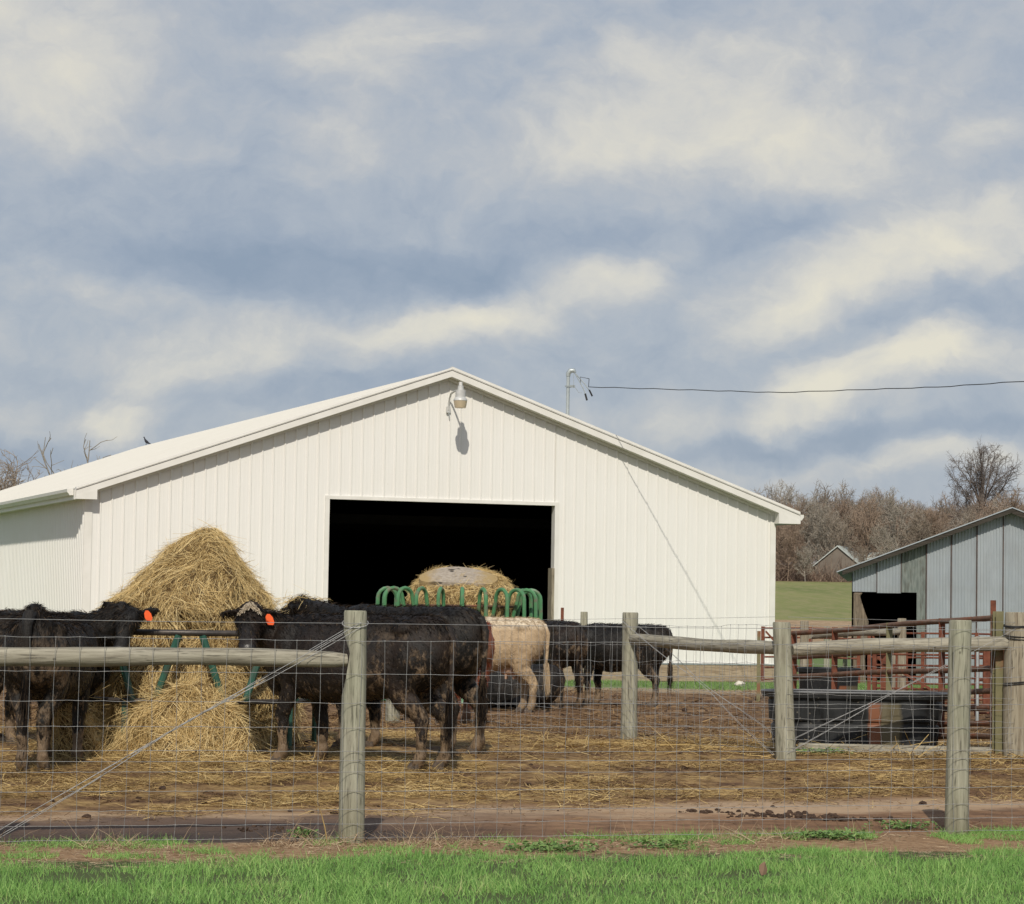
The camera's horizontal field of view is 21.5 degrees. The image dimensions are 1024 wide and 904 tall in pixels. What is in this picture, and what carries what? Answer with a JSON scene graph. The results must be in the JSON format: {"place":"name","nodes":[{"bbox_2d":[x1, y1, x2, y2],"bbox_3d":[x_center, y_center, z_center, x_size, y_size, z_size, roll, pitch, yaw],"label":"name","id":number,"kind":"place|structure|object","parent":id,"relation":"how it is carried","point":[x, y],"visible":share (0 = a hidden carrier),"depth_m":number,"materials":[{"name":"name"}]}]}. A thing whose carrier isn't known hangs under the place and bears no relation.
{"place":"outdoors","nodes":[
{"label":"outdoors","id":0,"kind":"place"},
{"bbox_2d":[0,565,1023,903],"bbox_3d":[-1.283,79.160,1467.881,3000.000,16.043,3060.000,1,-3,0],"label":"ground","id":1,"kind":"structure","parent":0,"point":[824,603],"depth_m":19.43,"materials":[{"name":"brown soil"}]},
{"bbox_2d":[0,449,39,490],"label":"bare tree","id":2,"kind":"object","parent":1,"relation":"on","point":[12,480],"visible":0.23,"depth_m":150.15,"materials":[{"name":"brown plant"}]},
{"bbox_2d":[0,601,115,771],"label":"cow","id":3,"kind":"object","parent":1,"relation":"on","point":[67,630],"visible":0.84,"depth_m":21.28},
{"bbox_2d":[31,431,115,476],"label":"dead tree","id":4,"kind":"object","parent":1,"relation":"on","point":[44,459],"visible":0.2,"depth_m":111.79,"materials":[{"name":"grey plant"}]},
{"bbox_2d":[12,685,135,759],"bbox_3d":[-3.646,2.466,22.592,1.178,1.180,0.859,1,-3,0],"label":"hay tuft","id":5,"kind":"object","parent":1,"relation":"on","point":[61,738],"visible":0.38,"depth_m":22.49,"materials":[{"name":"brown plant"}]},
{"bbox_2d":[0,600,159,745],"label":"cow","id":6,"kind":"object","parent":1,"relation":"on","point":[128,618],"visible":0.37,"depth_m":22.99},
{"bbox_2d":[100,665,273,762],"bbox_3d":[-2.921,2.414,22.928,2.136,1.485,1.688,-2,-4,39],"label":"spilled hay","id":7,"kind":"object","parent":1,"relation":"on","point":[160,713],"visible":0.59,"depth_m":22.83},
{"bbox_2d":[90,518,311,748],"bbox_3d":[-2.903,1.729,24.267,2.317,2.274,2.486,1,-3,0],"label":"hay stack","id":8,"kind":"object","parent":1,"relation":"on","point":[201,578],"visible":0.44,"depth_m":23.64,"materials":[{"name":"beige plant"}]},
{"bbox_2d":[93,629,316,753],"bbox_3d":[-2.915,2.128,24.265,2.342,1.069,2.343,1,-3,0],"label":"ring feeder","id":9,"kind":"object","parent":1,"relation":"on","point":[203,634],"visible":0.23,"depth_m":23.18,"materials":[{"name":"metal"}]},
{"bbox_2d":[287,826,319,838],"bbox_3d":[-1.344,2.466,17.424,0.292,0.074,0.196,1,-3,0],"label":"leafy weed","id":10,"kind":"object","parent":1,"relation":"on","point":[298,831],"visible":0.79,"depth_m":17.42,"materials":[{"name":"green plant"}]},
{"bbox_2d":[309,790,327,841],"bbox_3d":[-1.216,2.298,16.912,0.138,0.361,0.017,0,-3,16],"label":"dead stalk","id":11,"kind":"object","parent":1,"relation":"on","point":[321,816],"visible":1,"depth_m":16.90,"materials":[{"name":"plant"}]},
{"bbox_2d":[218,599,458,771],"bbox_3d":[-1.430,1.923,22.291,2.122,1.411,0.951,0,-3,12],"label":"cow","id":12,"kind":"object","parent":1,"relation":"on","point":[388,657],"visible":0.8,"depth_m":21.99},
{"bbox_2d":[280,593,489,753],"bbox_3d":[-1.305,1.971,23.970,2.646,1.431,0.807,-2,-4,40],"label":"cow","id":13,"kind":"object","parent":1,"relation":"on","point":[471,630],"visible":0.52,"depth_m":23.37},
{"bbox_2d":[273,584,332,612],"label":"hay wisps","id":14,"kind":"object","parent":13,"relation":"on","point":[294,598],"visible":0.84,"depth_m":24.61,"materials":[{"name":"beige plant"}]},
{"bbox_2d":[0,367,803,681],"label":"white barn","id":15,"kind":"structure","parent":1,"relation":"on","point":[360,497],"depth_m":55.33,"materials":[{"name":"white metal"}]},
{"bbox_2d":[446,382,466,417],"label":"yard light","id":16,"kind":"object","parent":15,"relation":"attached to","point":[460,399],"visible":1,"depth_m":53.73,"materials":[{"name":"grey metal"}]},
{"bbox_2d":[565,368,592,414],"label":"service mast","id":17,"kind":"object","parent":15,"relation":"attached to","point":[568,386],"visible":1,"depth_m":55.85,"materials":[{"name":"white metal"}]},
{"bbox_2d":[580,377,1023,392],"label":"power cable","id":18,"kind":"object","parent":17,"relation":"attached to","point":[804,391],"visible":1,"depth_m":49.56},
{"bbox_2d":[376,586,542,702],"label":"hoop feeder","id":19,"kind":"object","parent":1,"relation":"on","point":[398,593],"visible":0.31,"depth_m":40.20,"materials":[{"name":"green paint"}]},
{"bbox_2d":[406,563,519,616],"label":"round bale","id":20,"kind":"object","parent":19,"relation":"on","point":[452,581],"visible":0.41,"depth_m":40.50},
{"bbox_2d":[437,621,495,725],"bbox_3d":[-0.610,2.453,30.532,0.692,1.345,2.154,2,-3,-10],"label":"cow","id":21,"kind":"object","parent":1,"relation":"on","point":[490,655],"visible":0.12,"depth_m":29.77},
{"bbox_2d":[0,687,989,734],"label":"straw","id":22,"kind":"object","parent":1,"relation":"on","point":[612,710],"visible":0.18,"depth_m":35.07,"materials":[{"name":"brown plant"}]},
{"bbox_2d":[0,773,1014,837],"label":"dirt road","id":23,"kind":"structure","parent":1,"relation":"on","point":[468,802],"depth_m":19.94,"materials":[{"name":"brown soil"}]},
{"bbox_2d":[0,810,1021,851],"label":"dry grass","id":24,"kind":"structure","parent":1,"relation":"on","point":[409,841],"depth_m":16.97,"materials":[{"name":"beige plant"}]},
{"bbox_2d":[0,610,1023,843],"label":"front wire fence","id":25,"kind":"object","parent":1,"relation":"on","point":[352,809],"visible":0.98,"depth_m":17.12,"materials":[{"name":"silver metal"}]},
{"bbox_2d":[0,722,1023,819],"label":"straw litter","id":26,"kind":"object","parent":1,"relation":"on","point":[332,797],"visible":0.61,"depth_m":21.41,"materials":[{"name":"beige plant"}]},
{"bbox_2d":[0,706,1023,820],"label":"trodden straw","id":27,"kind":"object","parent":1,"relation":"on","point":[570,734],"visible":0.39,"depth_m":22.26,"materials":[{"name":"brown plant"}]},
{"bbox_2d":[0,822,1023,865],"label":"grass tufts","id":28,"kind":"object","parent":1,"relation":"on","point":[963,838],"visible":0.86,"depth_m":16.84,"materials":[{"name":"green plant"}]},
{"bbox_2d":[0,833,1023,869],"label":"dead thatch","id":29,"kind":"object","parent":1,"relation":"on","point":[332,848],"visible":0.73,"depth_m":16.61,"materials":[{"name":"brown plant"}]},
{"bbox_2d":[0,694,1023,831],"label":"mud clods","id":30,"kind":"object","parent":1,"relation":"on","point":[799,815],"visible":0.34,"depth_m":19.49,"materials":[{"name":"brown soil"}]},
{"bbox_2d":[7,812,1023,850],"bbox_3d":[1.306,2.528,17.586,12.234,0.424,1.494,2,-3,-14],"label":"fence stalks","id":31,"kind":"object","parent":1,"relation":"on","point":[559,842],"visible":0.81,"depth_m":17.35,"materials":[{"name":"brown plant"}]},
{"bbox_2d":[9,478,1023,566],"bbox_3d":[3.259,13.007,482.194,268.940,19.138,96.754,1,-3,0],"label":"distant wood","id":32,"kind":"object","parent":1,"relation":"on","point":[843,505],"visible":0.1,"depth_m":445.61,"materials":[{"name":"brown plant"}]},
{"bbox_2d":[470,662,564,709],"bbox_3d":[-0.151,3.419,37.523,1.912,1.006,0.784,0,-4,20],"label":"calf","id":33,"kind":"object","parent":1,"relation":"on","point":[512,691],"visible":0.41,"depth_m":37.19},
{"bbox_2d":[485,614,550,712],"bbox_3d":[-0.570,2.802,35.936,2.234,1.374,0.701,0,-3,9],"label":"cow","id":34,"kind":"object","parent":1,"relation":"on","point":[514,633],"visible":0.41,"depth_m":35.62},
{"bbox_2d":[473,839,629,853],"bbox_3d":[0.247,2.447,16.739,0.986,0.080,0.542,1,-3,0],"label":"leafy weed","id":35,"kind":"object","parent":1,"relation":"on","point":[554,845],"visible":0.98,"depth_m":16.70,"materials":[{"name":"green plant"}]},
{"bbox_2d":[532,620,589,707],"bbox_3d":[0.451,3.103,39.651,0.704,1.321,2.216,3,-4,-28],"label":"cow","id":36,"kind":"object","parent":1,"relation":"on","point":[571,636],"visible":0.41,"depth_m":38.82},
{"bbox_2d":[561,608,563,618],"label":"steel post","id":37,"kind":"object","parent":1,"relation":"on","point":[562,613],"visible":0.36,"depth_m":49.91,"materials":[{"name":"red metal"}]},
{"bbox_2d":[580,612,587,686],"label":"wooden post","id":38,"kind":"object","parent":1,"relation":"on","point":[584,618],"visible":0.22,"depth_m":50.85,"materials":[{"name":"beige wood"}]},
{"bbox_2d":[582,621,673,706],"bbox_3d":[1.415,3.176,40.288,2.182,1.281,0.688,-1,-4,25],"label":"cow","id":39,"kind":"object","parent":1,"relation":"on","point":[604,635],"visible":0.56,"depth_m":39.96},
{"bbox_2d":[604,835,739,849],"bbox_3d":[1.021,2.484,17.084,0.887,0.069,0.498,1,-3,0],"label":"leafy weed","id":40,"kind":"object","parent":1,"relation":"on","point":[675,844],"visible":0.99,"depth_m":17.05,"materials":[{"name":"green plant"}]},
{"bbox_2d":[385,612,1023,760],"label":"yard wire fence","id":41,"kind":"object","parent":1,"relation":"on","point":[1013,715],"visible":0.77,"depth_m":23.82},
{"bbox_2d":[734,681,745,686],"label":"pale rock","id":42,"kind":"object","parent":1,"relation":"on","point":[739,682],"visible":0.68,"depth_m":52.79,"materials":[{"name":"stone"}]},
{"bbox_2d":[756,631,760,701],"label":"steel post","id":43,"kind":"object","parent":1,"relation":"on","point":[758,668],"visible":0.64,"depth_m":43.86,"materials":[{"name":"brown metal"}]},
{"bbox_2d":[513,724,1023,762],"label":"long stalks","id":44,"kind":"object","parent":1,"relation":"on","point":[636,745],"visible":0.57,"depth_m":24.01,"materials":[{"name":"plant"}]},
{"bbox_2d":[765,496,796,569],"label":"woodland tree","id":45,"kind":"object","parent":1,"relation":"on","point":[778,543],"visible":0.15,"depth_m":434.31,"materials":[{"name":"brown plant"}]},
{"bbox_2d":[775,523,811,580],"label":"woodland tree","id":46,"kind":"object","parent":1,"relation":"on","point":[789,538],"visible":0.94,"depth_m":416.68,"materials":[{"name":"brown plant"}]},
{"bbox_2d":[777,497,815,573],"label":"woodland tree","id":47,"kind":"object","parent":1,"relation":"on","point":[784,526],"visible":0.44,"depth_m":428.20,"materials":[{"name":"brown plant"}]},
{"bbox_2d":[792,546,815,577],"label":"woodland tree","id":48,"kind":"object","parent":1,"relation":"on","point":[808,556],"visible":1,"depth_m":414.89,"materials":[{"name":"brown plant"}]},
{"bbox_2d":[800,621,808,666],"bbox_3d":[4.111,3.100,37.888,0.125,1.445,0.123,1,-3,0],"label":"wooden post","id":49,"kind":"object","parent":1,"relation":"on","point":[803,662],"visible":0.26,"depth_m":37.87,"materials":[{"name":"beige wood"}]},
{"bbox_2d":[808,628,900,638],"bbox_3d":[4.973,2.627,38.915,0.143,0.165,2.538,-2,-4,38],"label":"back log rail","id":50,"kind":"object","parent":49,"relation":"attached to","point":[863,633],"visible":0.45,"depth_m":38.90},
{"bbox_2d":[761,626,860,682],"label":"rusty gate","id":51,"kind":"structure","parent":1,"relation":"on","point":[763,637],"depth_m":44.77,"materials":[{"name":"red metal"}]},
{"bbox_2d":[793,494,839,565],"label":"woodland tree","id":52,"kind":"object","parent":1,"relation":"on","point":[813,517],"visible":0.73,"depth_m":427.82,"materials":[{"name":"brown plant"}]},
{"bbox_2d":[775,545,872,581],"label":"underbrush","id":53,"kind":"object","parent":1,"relation":"on","point":[780,575],"visible":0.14,"depth_m":418.65,"materials":[{"name":"brown plant"}]},
{"bbox_2d":[796,747,855,754],"bbox_3d":[2.724,2.666,23.992,0.742,0.078,0.514,1,-3,0],"label":"leafy weed","id":54,"kind":"object","parent":1,"relation":"on","point":[819,750],"visible":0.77,"depth_m":23.95,"materials":[{"name":"green plant"}]},
{"bbox_2d":[802,500,851,564],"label":"woodland tree","id":55,"kind":"object","parent":1,"relation":"on","point":[819,522],"visible":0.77,"depth_m":426.69,"materials":[{"name":"brown plant"}]},
{"bbox_2d":[824,627,829,666],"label":"wooden post","id":56,"kind":"object","parent":1,"relation":"on","point":[827,661],"visible":0.21,"depth_m":54.81,"materials":[{"name":"beige wood"}]},
{"bbox_2d":[797,667,860,689],"bbox_3d":[4.219,3.210,35.878,0.870,0.670,0.870,1,-3,0],"label":"round tub","id":57,"kind":"object","parent":1,"relation":"on","point":[819,683],"visible":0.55,"depth_m":35.56,"materials":[{"name":"black plastic"}]},
{"bbox_2d":[759,827,899,840],"bbox_3d":[2.123,2.536,17.874,0.869,0.077,0.502,2,-4,-21],"label":"leafy weed","id":58,"kind":"object","parent":1,"relation":"on","point":[819,835],"visible":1,"depth_m":17.84,"materials":[{"name":"green plant"}]},
{"bbox_2d":[813,545,861,580],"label":"distant building","id":59,"kind":"structure","parent":1,"relation":"on","point":[837,550],"depth_m":420.90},
{"bbox_2d":[822,509,864,560],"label":"woodland tree","id":60,"kind":"object","parent":1,"relation":"on","point":[844,532],"visible":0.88,"depth_m":422.87,"materials":[{"name":"brown plant"}]},
{"bbox_2d":[843,637,847,666],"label":"wooden post","id":61,"kind":"object","parent":1,"relation":"on","point":[844,662],"visible":0.16,"depth_m":59.79,"materials":[{"name":"grey wood"}]},
{"bbox_2d":[761,689,947,746],"bbox_3d":[3.170,2.478,24.881,1.744,0.535,0.771,1,-3,2],"label":"stock tank","id":62,"kind":"object","parent":1,"relation":"on","point":[921,731],"visible":0.69,"depth_m":24.55,"materials":[{"name":"black plastic"}]},
{"bbox_2d":[853,545,872,564],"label":"woodland tree","id":63,"kind":"object","parent":1,"relation":"on","point":[862,556],"visible":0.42,"depth_m":416.06,"materials":[{"name":"brown plant"}]},
{"bbox_2d":[845,489,892,560],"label":"woodland tree","id":64,"kind":"object","parent":1,"relation":"on","point":[866,519],"visible":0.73,"depth_m":424.51,"materials":[{"name":"brown plant"}]},
{"bbox_2d":[861,506,892,552],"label":"woodland tree","id":65,"kind":"object","parent":1,"relation":"on","point":[881,534],"visible":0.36,"depth_m":429.38,"materials":[{"name":"brown plant"}]},
{"bbox_2d":[867,523,897,556],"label":"woodland tree","id":66,"kind":"object","parent":1,"relation":"on","point":[885,548],"visible":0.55,"depth_m":414.61,"materials":[{"name":"brown plant"}]},
{"bbox_2d":[864,487,922,550],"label":"woodland tree","id":67,"kind":"object","parent":1,"relation":"on","point":[891,517],"visible":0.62,"depth_m":426.91,"materials":[{"name":"brown plant"}]},
{"bbox_2d":[892,655,895,686],"bbox_3d":[5.469,3.425,38.871,0.144,0.977,0.153,1,-3,0],"label":"wooden post","id":68,"kind":"object","parent":1,"relation":"on","point":[894,662],"visible":0.2,"depth_m":38.84,"materials":[{"name":"beige wood"}]},
{"bbox_2d":[798,743,991,755],"bbox_3d":[3.467,2.686,24.163,1.788,0.110,0.140,1,-3,5],"label":"timber sleeper","id":69,"kind":"object","parent":1,"relation":"on","point":[872,747],"visible":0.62,"depth_m":24.11,"materials":[{"name":"grey wood"}]},
{"bbox_2d":[791,611,1003,757],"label":"pipe gate","id":70,"kind":"structure","parent":1,"relation":"on","point":[996,619],"depth_m":25.16,"materials":[{"name":"red metal"}]},
{"bbox_2d":[864,819,937,829],"bbox_3d":[2.714,2.576,18.621,0.603,0.075,0.375,1,-3,0],"label":"leafy weed","id":71,"kind":"object","parent":1,"relation":"on","point":[906,824],"visible":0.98,"depth_m":18.62,"materials":[{"name":"green plant"}]},
{"bbox_2d":[897,618,905,687],"bbox_3d":[5.776,3.227,39.885,0.152,1.522,0.147,1,-3,0],"label":"wooden post","id":72,"kind":"object","parent":1,"relation":"on","point":[901,683],"visible":0.34,"depth_m":39.83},
{"bbox_2d":[880,652,907,689],"bbox_3d":[5.663,3.297,39.886,0.400,0.850,0.050,1,-3,6],"label":"rusty sheet","id":73,"kind":"object","parent":72,"relation":"attached to","point":[883,680],"depth_m":39.87,"materials":[{"name":"red metal"}]},
{"bbox_2d":[897,503,938,547],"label":"woodland tree","id":74,"kind":"object","parent":1,"relation":"on","point":[919,529],"visible":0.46,"depth_m":421.76,"materials":[{"name":"brown plant"}]},
{"bbox_2d":[901,504,951,546],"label":"woodland tree","id":75,"kind":"object","parent":1,"relation":"on","point":[930,514],"visible":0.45,"depth_m":423.87,"materials":[{"name":"brown plant"}]},
{"bbox_2d":[867,632,989,700],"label":"rusty gate","id":76,"kind":"structure","parent":1,"relation":"on","point":[869,657],"depth_m":41.78,"materials":[{"name":"red metal"}]},
{"bbox_2d":[837,507,1023,683],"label":"corrugated shed","id":77,"kind":"structure","parent":1,"relation":"on","point":[972,568],"depth_m":57.64,"materials":[{"name":"grey metal"}]},
{"bbox_2d":[872,653,989,705],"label":"rusty gate","id":78,"kind":"structure","parent":1,"relation":"on","point":[874,667],"depth_m":37.64,"materials":[{"name":"red metal"}]},
{"bbox_2d":[927,525,949,533],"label":"woodland tree","id":79,"kind":"object","parent":1,"relation":"on","point":[945,529],"visible":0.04,"depth_m":435.94,"materials":[{"name":"brown plant"}]},
{"bbox_2d":[960,507,975,525],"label":"woodland tree","id":80,"kind":"object","parent":1,"relation":"on","point":[967,517],"visible":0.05,"depth_m":424.57,"materials":[{"name":"brown plant"}]},
{"bbox_2d":[930,439,1023,520],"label":"oak tree","id":81,"kind":"object","parent":1,"relation":"on","point":[982,473],"visible":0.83,"depth_m":499.28,"materials":[{"name":"brown plant"}]},
{"bbox_2d":[974,636,989,715],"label":"rusty gate","id":82,"kind":"structure","parent":1,"relation":"on","point":[980,695],"depth_m":34.88,"materials":[{"name":"red metal"}]},
{"bbox_2d":[976,636,1003,720],"bbox_3d":[6.068,2.917,34.126,0.401,1.150,0.046,2,-3,-14],"label":"rusty chute panel","id":83,"kind":"object","parent":1,"relation":"on","point":[986,662],"visible":0.39,"depth_m":34.10,"materials":[{"name":"red metal"}]},
{"bbox_2d":[990,600,995,613],"bbox_3d":[5.524,2.511,30.928,0.064,1.610,0.046,1,-3,0],"label":"steel post","id":84,"kind":"object","parent":1,"relation":"on","point":[992,605],"visible":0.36,"depth_m":30.95,"materials":[{"name":"red metal"}]},
{"bbox_2d":[984,486,1023,514],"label":"woodland tree","id":85,"kind":"object","parent":1,"relation":"on","point":[1015,504],"visible":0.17,"depth_m":427.45,"materials":[{"name":"brown plant"}]},
{"bbox_2d":[0,840,1023,903],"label":"grass","id":86,"kind":"structure","parent":0,"point":[867,892],"depth_m":14.70,"materials":[{"name":"green plant"}]},
{"bbox_2d":[759,862,767,875],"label":"dry leaf","id":87,"kind":"object","parent":86,"relation":"on","point":[763,870],"visible":1,"depth_m":14.79,"materials":[{"name":"brown plant"}]},
{"bbox_2d":[0,0,1023,564],"label":"sky","id":88,"kind":"structure","parent":0,"point":[214,213],"materials":[{"name":"blue"}]},
{"bbox_2d":[565,678,981,691],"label":"grass strip","id":89,"kind":"object","parent":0,"point":[717,685],"depth_m":52.95,"materials":[{"name":"green plant"}]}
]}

